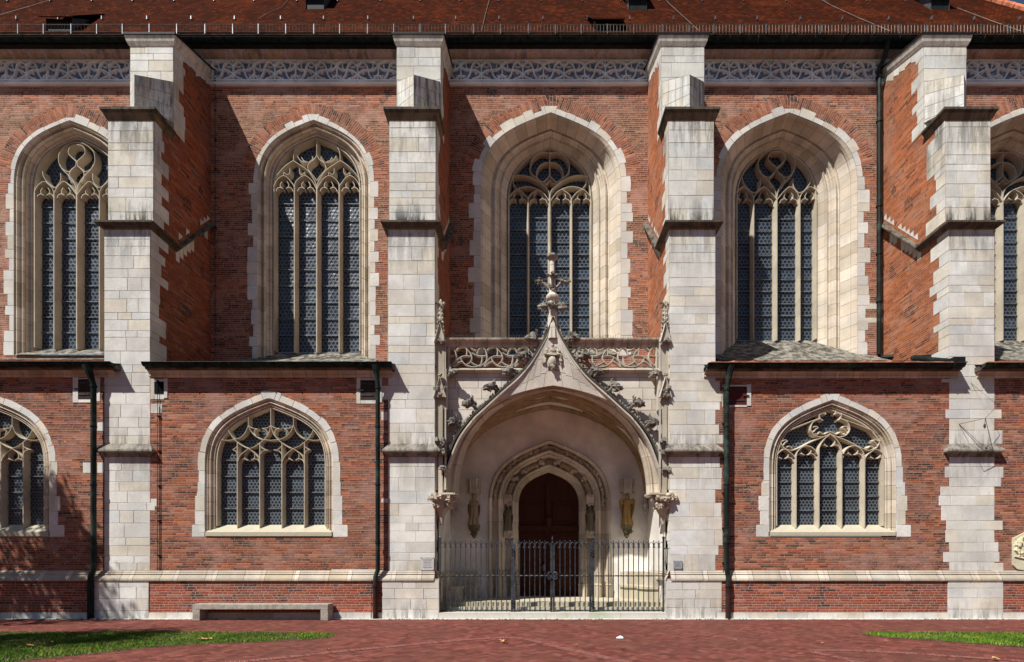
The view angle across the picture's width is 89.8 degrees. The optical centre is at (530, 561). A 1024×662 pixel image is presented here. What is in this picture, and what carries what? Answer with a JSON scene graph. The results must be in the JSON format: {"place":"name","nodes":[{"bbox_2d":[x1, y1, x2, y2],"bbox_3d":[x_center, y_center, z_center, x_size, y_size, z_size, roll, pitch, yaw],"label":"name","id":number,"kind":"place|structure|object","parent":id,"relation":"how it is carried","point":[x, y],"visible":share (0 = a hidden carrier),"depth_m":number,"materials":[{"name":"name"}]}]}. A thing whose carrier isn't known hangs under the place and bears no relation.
{"place":"outdoors","nodes":[
{"label":"outdoors","id":0,"kind":"place"},
{"bbox_2d":[0,630,334,661],"bbox_3d":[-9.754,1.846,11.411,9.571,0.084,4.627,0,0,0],"label":"grass","id":1,"kind":"structure","parent":0,"point":[61,641],"depth_m":12.20,"materials":[{"name":"green plant"}]},
{"bbox_2d":[0,574,1023,661],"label":"paving","id":2,"kind":"structure","parent":0,"point":[712,640],"depth_m":12.29,"materials":[{"name":"red brick"}]},
{"bbox_2d":[21,635,335,661],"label":"lawn edging","id":3,"kind":"object","parent":2,"relation":"on","point":[168,646],"visible":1,"depth_m":11.38,"materials":[{"name":"brick"}]},
{"bbox_2d":[192,603,332,620],"bbox_3d":[-8.644,1.637,16.605,4.331,0.525,0.450,0,0,0],"label":"stone bench","id":4,"kind":"object","parent":2,"relation":"on","point":[199,611],"visible":1,"depth_m":16.38,"materials":[{"name":"stone"}]},
{"bbox_2d":[227,637,630,661],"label":"paving border","id":5,"kind":"object","parent":2,"relation":"on","point":[558,647],"visible":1,"depth_m":10.98,"materials":[{"name":"brick"}]},
{"bbox_2d":[0,0,1023,619],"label":"church","id":6,"kind":"structure","parent":2,"relation":"on","point":[314,298],"depth_m":18.53,"materials":[{"name":"stone"}]},
{"bbox_2d":[0,397,57,535],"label":"window","id":7,"kind":"structure","parent":6,"relation":"in","point":[28,469],"depth_m":17.23,"materials":[{"name":"stone"}]},
{"bbox_2d":[3,114,107,354],"bbox_3d":[-18.146,-12.842,20.465,5.222,9.483,0.690,0,0,0],"label":"window","id":8,"kind":"structure","parent":6,"relation":"in","point":[54,279],"depth_m":20.59,"materials":[{"name":"stone"}]},
{"bbox_2d":[197,390,339,535],"bbox_3d":[-8.679,-3.242,17.158,4.766,4.824,0.384,0,0,0],"label":"window","id":9,"kind":"structure","parent":6,"relation":"in","point":[271,469],"depth_m":17.26,"materials":[{"name":"stone"}]},
{"bbox_2d":[247,114,379,357],"bbox_3d":[-8.558,-12.768,20.465,5.236,9.635,0.690,0,0,0],"label":"window","id":10,"kind":"structure","parent":6,"relation":"in","point":[312,283],"depth_m":20.62,"materials":[{"name":"stone"}]},
{"bbox_2d":[421,557,433,569],"bbox_3d":[-3.427,0.085,16.970,0.439,0.439,0.060,0,0,0],"label":"information plaque","id":11,"kind":"object","parent":6,"relation":"attached to","point":[427,563],"visible":1,"depth_m":16.95,"materials":[{"name":"metal"}]},
{"bbox_2d":[467,493,479,524],"bbox_3d":[-2.216,-2.015,19.856,0.465,1.224,0.386,0,0,16],"label":"statue","id":12,"kind":"object","parent":6,"relation":"on","point":[473,509],"visible":0.99,"depth_m":19.78,"materials":[{"name":"stone"}]},
{"bbox_2d":[503,506,512,529],"bbox_3d":[-0.909,-1.721,20.397,0.344,1.003,0.355,0,0,37],"label":"statue","id":13,"kind":"object","parent":6,"relation":"in","point":[507,518],"visible":1,"depth_m":20.32,"materials":[{"name":"stone"}]},
{"bbox_2d":[468,106,632,354],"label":"window","id":14,"kind":"structure","parent":6,"relation":"in","point":[544,184],"depth_m":21.02,"materials":[{"name":"stone"}]},
{"bbox_2d":[585,505,594,530],"bbox_3d":[2.343,-1.718,20.397,0.414,0.997,0.328,0,0,10],"label":"statue","id":15,"kind":"object","parent":6,"relation":"in","point":[590,517],"visible":1,"depth_m":20.32,"materials":[{"name":"stone"}]},
{"bbox_2d":[619,492,634,524],"bbox_3d":[3.726,-2.043,19.882,0.624,1.281,0.399,0,0,12],"label":"statue","id":16,"kind":"object","parent":6,"relation":"on","point":[627,505],"visible":1,"depth_m":19.79,"materials":[{"name":"metal"}]},
{"bbox_2d":[673,561,681,568],"bbox_3d":[4.854,0.122,16.970,0.293,0.268,0.060,0,0,0],"label":"information plaque","id":17,"kind":"object","parent":6,"relation":"attached to","point":[677,564],"visible":1,"depth_m":16.95,"materials":[{"name":"plastic"}]},
{"bbox_2d":[714,106,869,353],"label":"window","id":18,"kind":"structure","parent":6,"relation":"in","point":[791,254],"depth_m":21.06,"materials":[{"name":"stone"}]},
{"bbox_2d":[763,394,902,535],"bbox_3d":[10.003,-3.188,17.158,4.670,4.696,0.384,0,0,0],"label":"window","id":19,"kind":"structure","parent":6,"relation":"in","point":[833,467],"depth_m":17.23,"materials":[{"name":"stone"}]},
{"bbox_2d":[959,383,996,452],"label":"sundial rods","id":20,"kind":"object","parent":6,"relation":"attached to","point":[984,425],"visible":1,"depth_m":16.69,"materials":[{"name":"metal"}]},
{"bbox_2d":[990,108,1023,353],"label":"window","id":21,"kind":"structure","parent":6,"relation":"in","point":[1007,131],"depth_m":21.34,"materials":[{"name":"stone"}]},
{"bbox_2d":[1012,533,1023,569],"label":"relief slab","id":22,"kind":"structure","parent":6,"relation":"attached to","point":[1018,552],"depth_m":16.95,"materials":[{"name":"stone"}]},
{"bbox_2d":[436,536,668,611],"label":"iron gate","id":23,"kind":"structure","parent":2,"relation":"on","point":[551,576],"depth_m":17.11,"materials":[{"name":"black metal"}]},
{"bbox_2d":[809,649,1023,661],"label":"paving border","id":24,"kind":"object","parent":2,"relation":"on","point":[818,651],"visible":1,"depth_m":10.41,"materials":[{"name":"brick"}]},
{"bbox_2d":[858,633,1019,646],"bbox_3d":[9.745,1.892,12.146,3.499,0.004,0.478,0,0,43],"label":"lawn edging","id":25,"kind":"object","parent":2,"relation":"on","point":[937,640],"visible":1,"depth_m":12.23,"materials":[{"name":"brick"}]},
{"bbox_2d":[0,618,1023,618],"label":"pavement","id":26,"kind":"structure","parent":0,"point":[522,618],"depth_m":16.79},
{"bbox_2d":[22,618,1009,619],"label":"weeds","id":27,"kind":"object","parent":26,"relation":"on","point":[482,619],"visible":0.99,"depth_m":16.68,"materials":[{"name":"green plant"}]},
{"bbox_2d":[862,630,1023,646],"bbox_3d":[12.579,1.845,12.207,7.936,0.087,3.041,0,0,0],"label":"grass","id":28,"kind":"structure","parent":0,"point":[982,635],"depth_m":12.75,"materials":[{"name":"green plant"}]}
]}

